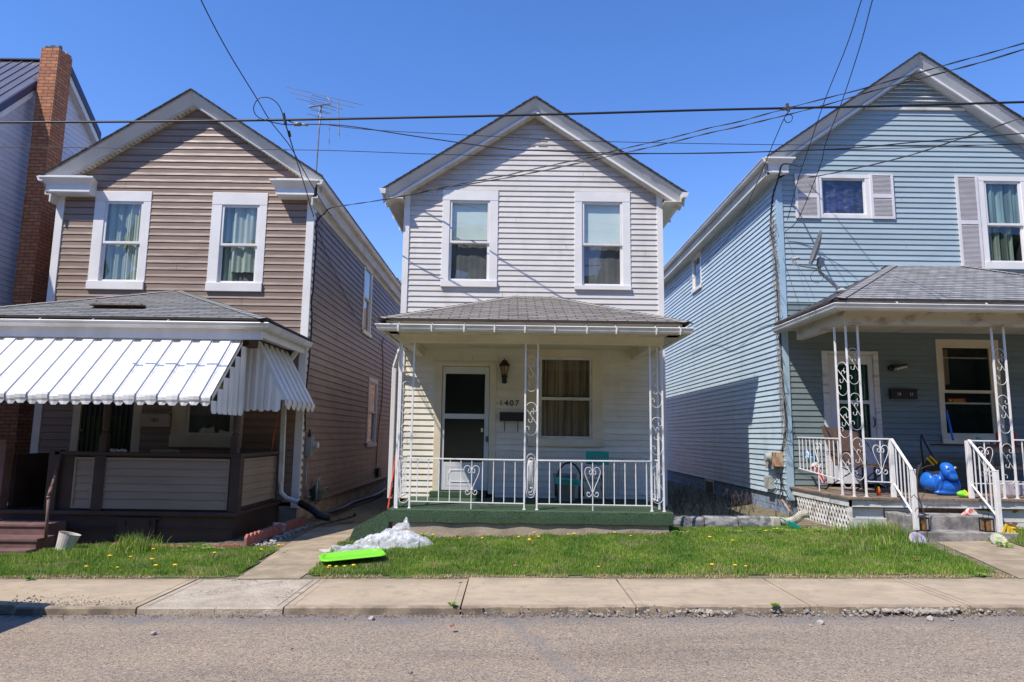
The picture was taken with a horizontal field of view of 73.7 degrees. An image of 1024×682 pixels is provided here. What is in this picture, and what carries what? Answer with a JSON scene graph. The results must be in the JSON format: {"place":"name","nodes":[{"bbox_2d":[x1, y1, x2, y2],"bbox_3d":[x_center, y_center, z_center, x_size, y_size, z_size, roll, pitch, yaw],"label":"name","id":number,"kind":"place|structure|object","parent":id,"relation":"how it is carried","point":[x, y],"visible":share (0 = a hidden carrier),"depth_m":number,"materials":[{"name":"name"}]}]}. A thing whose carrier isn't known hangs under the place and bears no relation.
{"place":"outdoors","nodes":[
{"label":"outdoors","id":0,"kind":"place"},
{"bbox_2d":[109,448,126,451],"bbox_3d":[-6.037,1.679,10.468,0.258,0.068,0.138,1,-8,0],"label":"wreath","id":1,"kind":"object","parent":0,"point":[117,450],"visible":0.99,"depth_m":10.42,"materials":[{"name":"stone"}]},
{"bbox_2d":[0,541,277,577],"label":"lawn","id":2,"kind":"structure","parent":0,"point":[161,576],"depth_m":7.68,"materials":[{"name":"plant"}]},
{"bbox_2d":[55,531,80,550],"bbox_3d":[-6.153,2.786,9.476,0.287,0.297,0.278,1,-8,0],"label":"planter","id":3,"kind":"object","parent":2,"relation":"on","point":[67,539],"visible":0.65,"depth_m":9.38,"materials":[{"name":"plastic"}]},
{"bbox_2d":[111,542,239,547],"bbox_3d":[-4.788,2.895,9.633,1.945,0.127,0.154,0,-8,7],"label":"garden edging","id":4,"kind":"object","parent":2,"relation":"on","point":[232,545],"visible":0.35,"depth_m":9.54,"materials":[{"name":"red brick"}]},
{"bbox_2d":[0,516,1023,578],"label":"grass tuft","id":5,"kind":"object","parent":2,"relation":"on","point":[871,529],"visible":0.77,"depth_m":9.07,"materials":[{"name":"green plant"}]},
{"bbox_2d":[150,449,178,452],"bbox_3d":[-5.726,2.201,10.977,0.468,0.903,0.470,1,-8,0],"label":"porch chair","id":6,"kind":"object","parent":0,"point":[164,450],"visible":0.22,"depth_m":11.23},
{"bbox_2d":[236,524,358,578],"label":"path","id":7,"kind":"structure","parent":0,"point":[308,549],"depth_m":8.99,"materials":[{"name":"concrete"}]},
{"bbox_2d":[0,614,1023,681],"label":"road","id":8,"kind":"structure","parent":0,"point":[896,647],"depth_m":5.28,"materials":[{"name":"grey asphalt"}]},
{"bbox_2d":[1,611,1023,621],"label":"gutter debris","id":9,"kind":"object","parent":8,"relation":"on","point":[432,615],"visible":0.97,"depth_m":6.21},
{"bbox_2d":[7,592,1023,617],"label":"kerb rubble","id":10,"kind":"object","parent":8,"relation":"on","point":[925,611],"visible":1,"depth_m":6.24,"materials":[{"name":"stone"}]},
{"bbox_2d":[0,577,1023,614],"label":"sidewalk","id":11,"kind":"structure","parent":0,"point":[491,595],"depth_m":6.73,"materials":[{"name":"concrete"}]},
{"bbox_2d":[137,579,319,614],"bbox_3d":[-2.780,2.585,6.884,1.335,0.116,1.244,1,-8,0],"label":"sidewalk patch","id":12,"kind":"object","parent":11,"relation":"attached to","point":[233,596],"visible":0.83,"depth_m":6.67,"materials":[{"name":"concrete"}]},
{"bbox_2d":[132,579,1020,605],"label":"joint lines","id":13,"kind":"object","parent":11,"relation":"on","point":[609,579],"visible":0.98,"depth_m":6.85,"materials":[{"name":"grey concrete"}]},
{"bbox_2d":[0,480,1023,579],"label":"yard","id":14,"kind":"structure","parent":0,"point":[366,510],"depth_m":12.13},
{"bbox_2d":[0,88,400,553],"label":"house","id":15,"kind":"structure","parent":14,"relation":"on","point":[206,258],"depth_m":12.60,"materials":[{"name":"brown wood"}]},
{"bbox_2d":[69,393,142,451],"bbox_3d":[-7.414,1.824,12.459,1.256,2.049,0.110,1,-8,0],"label":"window","id":16,"kind":"structure","parent":15,"relation":"in","point":[87,420],"depth_m":12.49,"materials":[{"name":"black glass"}]},
{"bbox_2d":[88,300,145,306],"bbox_3d":[-6.402,-0.607,11.075,0.857,0.082,0.161,1,-8,0],"label":"roof board","id":17,"kind":"object","parent":15,"relation":"on","point":[130,304],"visible":1,"depth_m":11.03,"materials":[{"name":"brown wood"}]},
{"bbox_2d":[85,191,152,289],"bbox_3d":[-7.437,-1.883,13.184,1.072,1.918,0.565,1,-8,0],"label":"window","id":18,"kind":"structure","parent":15,"relation":"in","point":[118,262],"depth_m":13.00,"materials":[{"name":"white paint"}]},
{"bbox_2d":[141,410,171,426],"bbox_3d":[-6.477,1.404,12.415,0.499,0.310,0.135,1,-8,0],"label":"mailbox","id":19,"kind":"object","parent":15,"relation":"attached to","point":[155,418],"visible":1,"depth_m":12.36,"materials":[{"name":"black metal"}]},
{"bbox_2d":[168,385,243,447],"bbox_3d":[-5.571,1.372,12.532,1.310,1.136,0.155,1,-8,0],"label":"window","id":20,"kind":"structure","parent":15,"relation":"in","point":[191,425],"depth_m":12.50,"materials":[{"name":"glass"}]},
{"bbox_2d":[205,192,267,291],"bbox_3d":[-5.209,-1.875,13.004,1.053,1.928,0.203,1,-8,0],"label":"window","id":21,"kind":"structure","parent":15,"relation":"in","point":[238,220],"depth_m":13.00,"materials":[{"name":"white paint"}]},
{"bbox_2d":[201,0,331,215],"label":"service drop","id":22,"kind":"object","parent":15,"relation":"attached to","point":[259,102],"visible":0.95,"depth_m":10.29,"materials":[{"name":"black rubber"}]},
{"bbox_2d":[271,411,278,450],"bbox_3d":[-4.249,1.580,12.241,0.023,0.820,0.140,-4,-9,31],"label":"broom handle","id":23,"kind":"object","parent":15,"relation":"attached to","point":[274,430],"visible":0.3,"depth_m":12.22,"materials":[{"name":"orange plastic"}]},
{"bbox_2d":[305,429,318,498],"bbox_3d":[-3.717,2.297,12.755,0.220,1.283,0.412,1,-8,0],"label":"electric meter","id":24,"kind":"object","parent":15,"relation":"attached to","point":[311,444],"visible":1,"depth_m":12.61,"materials":[{"name":"grey metal"}]},
{"bbox_2d":[305,212,324,430],"bbox_3d":[-3.773,-0.512,13.159,0.026,4.454,0.805,1,-8,0],"label":"wall cable","id":25,"kind":"object","parent":15,"relation":"attached to","point":[311,308],"depth_m":12.88,"materials":[{"name":"black metal"}]},
{"bbox_2d":[311,476,328,507],"bbox_3d":[-3.731,3.014,13.502,0.240,0.721,1.208,1,-8,0],"label":"gas meter","id":26,"kind":"object","parent":15,"relation":"attached to","point":[317,489],"visible":0.97,"depth_m":12.97,"materials":[{"name":"paint"}]},
{"bbox_2d":[288,87,361,170],"bbox_3d":[-4.350,-4.453,15.192,1.762,2.928,1.116,1,-8,0],"label":"tv antenna","id":27,"kind":"object","parent":15,"relation":"attached to","point":[320,109],"visible":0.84,"depth_m":15.31,"materials":[{"name":"metal"}]},
{"bbox_2d":[317,226,372,339],"bbox_3d":[-3.765,-1.135,15.812,0.010,1.457,5.623,1,-8,0],"label":"wall cable","id":28,"kind":"object","parent":15,"relation":"attached to","point":[338,280],"depth_m":14.76,"materials":[{"name":"black metal"}]},
{"bbox_2d":[361,261,372,337],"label":"window","id":29,"kind":"structure","parent":15,"relation":"in","point":[368,277],"depth_m":18.13,"materials":[{"name":"white glass"}]},
{"bbox_2d":[366,377,377,446],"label":"window","id":30,"kind":"structure","parent":15,"relation":"in","point":[373,383],"depth_m":18.96,"materials":[{"name":"white glass"}]},
{"bbox_2d":[376,338,383,464],"bbox_3d":[-3.804,1.731,19.727,0.020,3.753,0.530,1,-8,0],"label":"wall cable","id":31,"kind":"object","parent":15,"relation":"attached to","point":[381,408],"depth_m":19.84,"materials":[{"name":"black metal"}]},
{"bbox_2d":[324,42,1023,214],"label":"service drop","id":32,"kind":"object","parent":15,"relation":"attached to","point":[697,130],"visible":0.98,"depth_m":10.43,"materials":[{"name":"black rubber"}]},
{"bbox_2d":[219,525,271,547],"bbox_3d":[-3.983,3.133,10.942,0.520,0.095,2.650,1,-8,0],"label":"flower bed","id":33,"kind":"object","parent":14,"relation":"on","point":[240,541],"depth_m":10.10,"materials":[{"name":"red brick"}]},
{"bbox_2d":[244,516,305,545],"bbox_3d":[-3.678,2.961,10.747,0.045,0.170,2.283,0,-8,4],"label":"garden edging","id":34,"kind":"object","parent":33,"relation":"on","point":[263,534],"visible":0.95,"depth_m":10.47,"materials":[{"name":"red brick"}]},
{"bbox_2d":[272,522,285,533],"bbox_3d":[-3.724,2.985,10.887,0.212,0.188,0.142,6,-9,-34],"label":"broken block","id":35,"kind":"object","parent":14,"relation":"on","point":[275,523],"depth_m":10.88,"materials":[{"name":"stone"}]},
{"bbox_2d":[316,512,356,525],"bbox_3d":[-2.990,3.138,12.069,0.419,0.219,0.861,-5,-10,36],"label":"scrap wood","id":36,"kind":"object","parent":14,"relation":"on","point":[342,518],"visible":0.99,"depth_m":12.02,"materials":[{"name":"brown wood"}]},
{"bbox_2d":[315,488,386,518],"bbox_3d":[-3.450,3.637,15.590,0.239,0.111,6.112,1,-8,1],"label":"drain hose","id":37,"kind":"object","parent":14,"relation":"on","point":[341,508],"visible":0.88,"depth_m":14.98,"materials":[{"name":"black plastic"}]},
{"bbox_2d":[349,96,694,540],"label":"house","id":38,"kind":"structure","parent":14,"relation":"on","point":[548,285],"depth_m":12.61,"materials":[{"name":"white wood"}]},
{"bbox_2d":[387,453,395,508],"bbox_3d":[-1.872,2.170,10.651,0.036,0.859,0.233,-2,-8,17],"label":"downspout","id":39,"kind":"object","parent":38,"relation":"on","point":[391,491],"visible":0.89,"depth_m":10.62,"materials":[{"name":"white plastic"}]},
{"bbox_2d":[432,362,496,493],"bbox_3d":[-0.865,1.589,12.549,1.126,2.379,0.220,1,-8,0],"label":"door","id":40,"kind":"structure","parent":38,"relation":"in","point":[465,393],"depth_m":12.52,"materials":[{"name":"white glass"}]},
{"bbox_2d":[440,190,498,287],"bbox_3d":[-0.803,-1.946,13.005,1.063,1.894,0.167,1,-8,0],"label":"window","id":41,"kind":"structure","parent":38,"relation":"in","point":[469,248],"depth_m":13.03,"materials":[{"name":"white paint"}]},
{"bbox_2d":[499,358,509,383],"bbox_3d":[-0.138,0.552,12.522,0.199,0.470,0.230,1,-8,0],"label":"wall lantern","id":42,"kind":"object","parent":38,"relation":"attached to","point":[504,365],"depth_m":12.48,"materials":[{"name":"black metal"}]},
{"bbox_2d":[499,412,523,430],"bbox_3d":[-0.008,1.475,12.440,0.444,0.349,0.110,1,-8,0],"label":"mailbox","id":43,"kind":"object","parent":38,"relation":"attached to","point":[511,416],"visible":1,"depth_m":12.41,"materials":[{"name":"black metal"}]},
{"bbox_2d":[527,349,602,446],"bbox_3d":[0.982,1.005,12.612,1.373,1.861,0.188,1,-8,0],"label":"window","id":44,"kind":"structure","parent":38,"relation":"in","point":[570,398],"depth_m":12.62,"materials":[{"name":"white glass"}]},
{"bbox_2d":[553,473,576,500],"bbox_3d":[0.918,2.532,11.867,0.420,0.470,0.420,1,-8,0],"label":"storage bin","id":45,"kind":"object","parent":38,"relation":"on","point":[567,492],"visible":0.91,"depth_m":11.70,"materials":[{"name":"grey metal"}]},
{"bbox_2d":[555,462,583,501],"bbox_3d":[0.958,2.369,11.512,0.493,0.664,0.448,1,-8,0],"label":"porch chair","id":46,"kind":"object","parent":38,"relation":"on","point":[570,481],"visible":0.93,"depth_m":11.31,"materials":[{"name":"green metal"}]},
{"bbox_2d":[578,463,613,504],"bbox_3d":[1.355,2.382,11.445,0.454,0.662,0.579,4,-9,-25],"label":"porch chair","id":47,"kind":"object","parent":38,"relation":"on","point":[601,480],"visible":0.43,"depth_m":11.42,"materials":[{"name":"black metal"}]},
{"bbox_2d":[586,451,608,464],"bbox_3d":[1.470,2.013,11.747,0.396,0.229,0.041,1,-8,0],"label":"teal panel","id":48,"kind":"object","parent":38,"relation":"attached to","point":[597,455],"visible":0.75,"depth_m":11.74,"materials":[{"name":"paint"}]},
{"bbox_2d":[574,192,630,290],"bbox_3d":[1.717,-1.900,13.003,1.064,1.917,0.167,1,-8,0],"label":"window","id":49,"kind":"structure","parent":38,"relation":"in","point":[602,244],"depth_m":13.03,"materials":[{"name":"white paint"}]},
{"bbox_2d":[409,49,1023,195],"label":"service drop","id":50,"kind":"object","parent":38,"relation":"attached to","point":[740,125],"visible":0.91,"depth_m":10.51,"materials":[{"name":"black rubber"}]},
{"bbox_2d":[669,515,770,528],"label":"garden kerb","id":51,"kind":"structure","parent":14,"relation":"on","point":[710,521],"depth_m":10.74,"materials":[{"name":"stone"}]},
{"bbox_2d":[667,477,804,516],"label":"dry weeds","id":52,"kind":"object","parent":14,"relation":"on","point":[700,501],"visible":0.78,"depth_m":12.83,"materials":[{"name":"brown plant"}]},
{"bbox_2d":[770,510,809,525],"bbox_3d":[4.360,2.803,10.720,0.602,0.331,0.223,0,-8,9],"label":"drain pipe","id":53,"kind":"object","parent":14,"relation":"on","point":[798,516],"visible":0.74,"depth_m":10.66,"materials":[{"name":"white plastic"}]},
{"bbox_2d":[664,52,1023,541],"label":"house","id":54,"kind":"structure","parent":14,"relation":"on","point":[922,253],"depth_m":13.01,"materials":[{"name":"blue plastic"}]},
{"bbox_2d":[691,251,701,293],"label":"window","id":55,"kind":"structure","parent":54,"relation":"in","point":[696,261],"depth_m":18.92,"materials":[{"name":"white glass"}]},
{"bbox_2d":[705,479,714,493],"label":"basement window","id":56,"kind":"structure","parent":54,"relation":"in","point":[712,482],"depth_m":17.15,"materials":[{"name":"black glass"}]},
{"bbox_2d":[764,476,773,488],"bbox_3d":[4.941,2.718,13.121,0.095,0.237,0.280,1,-8,0],"label":"utility box","id":57,"kind":"object","parent":54,"relation":"attached to","point":[768,480],"visible":1,"depth_m":13.02,"materials":[{"name":"grey paint"}]},
{"bbox_2d":[764,452,783,468],"bbox_3d":[4.897,2.257,12.892,0.195,0.319,0.700,1,-8,0],"label":"electric meter","id":58,"kind":"object","parent":54,"relation":"attached to","point":[773,460],"visible":1,"depth_m":12.71,"materials":[{"name":"metal"}]},
{"bbox_2d":[765,214,787,449],"bbox_3d":[4.989,-0.233,12.868,0.057,4.513,0.708,1,-8,0],"label":"dry vine","id":59,"kind":"object","parent":54,"relation":"attached to","point":[777,302],"visible":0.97,"depth_m":12.82,"materials":[{"name":"brown plant"}]},
{"bbox_2d":[770,232,785,450],"bbox_3d":[5.011,-0.055,12.831,0.029,4.217,0.357,1,-8,0],"label":"wall cable","id":60,"kind":"object","parent":54,"relation":"attached to","point":[780,349],"depth_m":12.67,"materials":[{"name":"black metal"}]},
{"bbox_2d":[771,473,787,505],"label":"loose wires","id":61,"kind":"object","parent":54,"relation":"hanging from","point":[781,483],"visible":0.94,"depth_m":12.55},
{"bbox_2d":[770,163,800,239],"bbox_3d":[5.046,-2.596,12.636,0.031,1.454,1.451,1,-8,0],"label":"wall cable","id":62,"kind":"object","parent":54,"relation":"attached to","point":[775,188],"depth_m":13.05,"materials":[{"name":"black rubber"}]},
{"bbox_2d":[804,449,825,482],"bbox_3d":[5.224,2.163,11.817,0.179,0.573,0.334,4,-9,-25],"label":"beach umbrella","id":63,"kind":"object","parent":54,"relation":"on","point":[821,478],"visible":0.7,"depth_m":11.80,"materials":[{"name":"multicoloured fabric"}]},
{"bbox_2d":[791,230,847,293],"bbox_3d":[4.856,-1.290,10.921,1.094,0.986,0.433,5,-9,-29],"label":"satellite dish","id":64,"kind":"object","parent":54,"relation":"on","point":[820,260],"visible":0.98,"depth_m":10.93,"materials":[{"name":"grey paint"}]},
{"bbox_2d":[787,0,861,219],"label":"service drop","id":65,"kind":"object","parent":54,"relation":"attached to","point":[824,101],"visible":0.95,"depth_m":11.11,"materials":[{"name":"black rubber"}]},
{"bbox_2d":[786,0,872,230],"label":"service drop","id":66,"kind":"object","parent":54,"relation":"attached to","point":[838,110],"visible":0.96,"depth_m":11.22,"materials":[{"name":"black rubber"}]},
{"bbox_2d":[818,174,871,218],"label":"window","id":67,"kind":"structure","parent":54,"relation":"in","point":[840,196],"depth_m":13.16,"materials":[{"name":"white paint"}]},
{"bbox_2d":[821,351,885,483],"bbox_3d":[6.254,1.395,12.583,1.048,2.422,0.231,1,-8,0],"label":"door","id":68,"kind":"structure","parent":54,"relation":"in","point":[870,381],"depth_m":12.62,"materials":[{"name":"white glass"}]},
{"bbox_2d":[821,424,898,493],"bbox_3d":[5.686,1.913,11.179,0.880,1.096,0.767,1,-8,0],"label":"folding chair","id":69,"kind":"object","parent":54,"relation":"on","point":[829,432],"visible":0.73,"depth_m":11.38,"materials":[{"name":"brown fabric"}]},
{"bbox_2d":[861,464,906,492],"bbox_3d":[6.168,2.277,11.332,0.520,0.450,0.450,1,-8,0],"label":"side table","id":70,"kind":"object","parent":54,"relation":"on","point":[875,474],"visible":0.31,"depth_m":11.14,"materials":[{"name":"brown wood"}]},
{"bbox_2d":[888,364,907,370],"bbox_3d":[7.099,0.487,12.559,0.289,0.128,0.170,1,-8,0],"label":"wall lamp","id":71,"kind":"object","parent":54,"relation":"attached to","point":[893,368],"visible":1,"depth_m":12.48,"materials":[{"name":"white metal"}]},
{"bbox_2d":[888,389,917,398],"bbox_3d":[7.177,0.971,12.523,0.488,0.179,0.110,1,-8,0],"label":"mailbox","id":72,"kind":"object","parent":54,"relation":"attached to","point":[902,393],"visible":1,"depth_m":12.48,"materials":[{"name":"black metal"}]},
{"bbox_2d":[807,117,1023,177],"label":"service drop","id":73,"kind":"object","parent":54,"relation":"attached to","point":[918,152],"visible":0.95,"depth_m":11.29,"materials":[{"name":"black rubber"}]},
{"bbox_2d":[917,513,929,530],"bbox_3d":[5.763,2.540,9.594,0.140,0.244,0.130,1,-8,0],"label":"candle lantern","id":74,"kind":"object","parent":54,"relation":"on","point":[922,524],"visible":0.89,"depth_m":9.54,"materials":[{"name":"black glass"}]},
{"bbox_2d":[920,434,940,474],"bbox_3d":[7.231,2.044,11.777,0.334,0.864,0.165,1,-8,0],"label":"folding chair","id":75,"kind":"object","parent":54,"relation":"on","point":[934,468],"visible":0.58,"depth_m":11.72,"materials":[{"name":"black metal"}]},
{"bbox_2d":[919,462,960,494],"bbox_3d":[6.881,2.204,10.967,0.439,0.514,0.680,1,-8,0],"label":"rocking toy","id":76,"kind":"object","parent":54,"relation":"on","point":[939,484],"visible":0.99,"depth_m":10.74,"materials":[{"name":"blue plastic"}]},
{"bbox_2d":[956,490,968,497],"bbox_3d":[6.892,2.320,10.385,0.232,0.117,0.138,-2,-8,21],"label":"clog","id":77,"kind":"object","parent":54,"relation":"on","point":[962,493],"visible":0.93,"depth_m":10.35,"materials":[{"name":"plastic"}]},
{"bbox_2d":[961,508,978,514],"bbox_3d":[6.682,2.490,9.964,0.212,0.099,0.096,1,-8,0],"label":"painted rock","id":78,"kind":"object","parent":54,"relation":"on","point":[969,511],"visible":1,"depth_m":9.92,"materials":[{"name":"white stone"}]},
{"bbox_2d":[934,339,1007,443],"bbox_3d":[8.448,0.958,12.823,1.165,1.923,0.565,1,-8,0],"label":"window","id":79,"kind":"structure","parent":54,"relation":"in","point":[963,371],"depth_m":12.84,"materials":[{"name":"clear glass"}]},
{"bbox_2d":[930,444,1023,493],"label":"porch table","id":80,"kind":"object","parent":54,"relation":"on","point":[1006,448],"visible":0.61,"depth_m":11.25,"materials":[{"name":"brown plastic"}]},
{"bbox_2d":[945,410,953,439],"bbox_3d":[7.742,1.486,12.075,0.034,0.533,0.350,-2,-8,21],"label":"blue pole","id":81,"kind":"object","parent":80,"relation":"on","point":[949,424],"visible":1,"depth_m":12.06,"materials":[{"name":"plastic"}]},
{"bbox_2d":[978,514,994,531],"bbox_3d":[6.667,2.553,9.594,0.140,0.244,0.130,1,-8,0],"label":"candle lantern","id":82,"kind":"object","parent":54,"relation":"on","point":[986,524],"visible":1,"depth_m":9.54,"materials":[{"name":"black glass"}]},
{"bbox_2d":[977,176,1023,269],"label":"window","id":83,"kind":"structure","parent":54,"relation":"in","point":[1001,199],"depth_m":13.11,"materials":[{"name":"white paint"}]},
{"bbox_2d":[1002,524,1015,532],"bbox_3d":[6.917,2.649,9.480,0.233,0.220,0.010,1,-8,0],"label":"pinwheel","id":84,"kind":"object","parent":54,"relation":"attached to","point":[1009,529],"visible":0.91,"depth_m":9.48},
{"bbox_2d":[999,480,1023,494],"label":"storage bin","id":85,"kind":"object","parent":54,"relation":"on","point":[1010,488],"visible":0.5,"depth_m":11.00,"materials":[{"name":"white plastic"}]},
{"bbox_2d":[911,459,933,541],"bbox_3d":[5.698,2.209,9.479,0.342,1.140,0.050,1,-8,0],"label":"dead shrub","id":86,"kind":"object","parent":14,"relation":"on","point":[917,480],"visible":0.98,"depth_m":9.49,"materials":[{"name":"brown plant"}]},
{"bbox_2d":[0,101,1023,123],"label":"overhead cable","id":87,"kind":"object","parent":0,"point":[511,115],"visible":1,"depth_m":8.98,"materials":[{"name":"black rubber"}]},
{"bbox_2d":[253,97,292,124],"bbox_3d":[-3.117,-3.026,8.979,0.556,0.361,0.045,2,-8,-7],"label":"cable loop","id":88,"kind":"object","parent":87,"relation":"hanging from","point":[267,120],"visible":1,"depth_m":8.97,"materials":[{"name":"black rubber"}]},
{"bbox_2d":[282,113,290,136],"bbox_3d":[-3.009,-2.878,9.119,0.074,0.199,0.341,2,-8,-6],"label":"cable clamp","id":89,"kind":"object","parent":87,"relation":"attached to","point":[285,122],"visible":1,"depth_m":8.97,"materials":[{"name":"black metal"}]},
{"bbox_2d":[285,125,313,216],"bbox_3d":[-3.402,-2.667,11.033,0.056,0.154,4.229,2,-8,-11],"label":"service drop","id":90,"kind":"object","parent":89,"relation":"attached to","point":[300,171],"visible":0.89,"depth_m":10.74,"materials":[{"name":"black rubber"}]},
{"bbox_2d":[289,121,1023,153],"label":"overhead cable","id":91,"kind":"object","parent":89,"relation":"attached to","point":[662,153],"visible":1,"depth_m":8.93,"materials":[{"name":"black rubber"}]},
{"bbox_2d":[782,103,792,110],"bbox_3d":[3.637,-3.086,9.013,0.138,0.101,0.039,1,-8,0],"label":"cable clamp","id":92,"kind":"object","parent":87,"relation":"attached to","point":[787,108],"visible":1,"depth_m":9.00,"materials":[{"name":"grey metal"}]},
{"bbox_2d":[669,111,789,289],"bbox_3d":[4.058,-2.068,13.658,0.325,0.649,9.520,0,-8,3],"label":"service drop","id":93,"kind":"object","parent":92,"relation":"attached to","point":[749,199],"visible":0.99,"depth_m":11.01,"materials":[{"name":"black rubber"}]},
{"bbox_2d":[0,0,1023,282],"label":"sky","id":94,"kind":"structure","parent":0,"point":[391,58],"materials":[{"name":"blue"}]},
{"bbox_2d":[30,143,1023,156],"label":"overhead cable","id":95,"kind":"object","parent":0,"point":[471,155],"visible":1,"depth_m":8.91,"materials":[{"name":"black rubber"}]},
{"bbox_2d":[308,523,1023,578],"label":"lawn","id":96,"kind":"structure","parent":0,"point":[704,575],"depth_m":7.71,"materials":[{"name":"plant"}]},
{"bbox_2d":[319,548,385,561],"bbox_3d":[-1.957,2.623,8.374,0.779,0.067,0.460,4,-8,-20],"label":"sled","id":97,"kind":"object","parent":96,"relation":"on","point":[350,555],"visible":1,"depth_m":8.40,"materials":[{"name":"plastic"}]},
{"bbox_2d":[23,527,1014,606],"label":"weeds","id":98,"kind":"object","parent":96,"relation":"on","point":[204,546],"visible":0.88,"depth_m":9.38,"materials":[{"name":"green plant"}]},
{"bbox_2d":[779,517,800,528],"bbox_3d":[4.208,2.764,10.329,0.305,0.193,0.038,0,-8,3],"label":"toy spade","id":99,"kind":"object","parent":96,"relation":"on","point":[792,524],"visible":0.93,"depth_m":10.32,"materials":[{"name":"teal paint"}]},
{"bbox_2d":[909,532,926,543],"bbox_3d":[5.519,2.703,9.288,0.224,0.190,0.158,1,-8,0],"label":"stepping stone","id":100,"kind":"object","parent":96,"relation":"on","point":[911,535],"visible":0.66,"depth_m":9.29,"materials":[{"name":"white stone"}]},
{"bbox_2d":[320,123,1023,145],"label":"overhead cable","id":101,"kind":"object","parent":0,"point":[633,142],"visible":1,"depth_m":8.94,"materials":[{"name":"black rubber"}]},
{"bbox_2d":[938,541,1023,577],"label":"path","id":102,"kind":"structure","parent":0,"point":[993,555],"depth_m":8.70,"materials":[{"name":"concrete"}]},
{"bbox_2d":[990,533,1008,544],"bbox_3d":[6.592,2.703,9.240,0.224,0.190,0.158,1,-8,0],"label":"stepping stone","id":103,"kind":"object","parent":102,"relation":"on","point":[994,537],"visible":0.69,"depth_m":9.24,"materials":[{"name":"white stone"}]},
{"bbox_3d":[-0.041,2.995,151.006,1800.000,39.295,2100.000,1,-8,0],"label":"ground","id":104,"kind":"structure","parent":0,"visible":0},
{"bbox_2d":[0,45,100,498],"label":"metal roof house","id":105,"kind":"structure","parent":104,"relation":"on","point":[45,86],"depth_m":13.86,"materials":[{"name":"white"}]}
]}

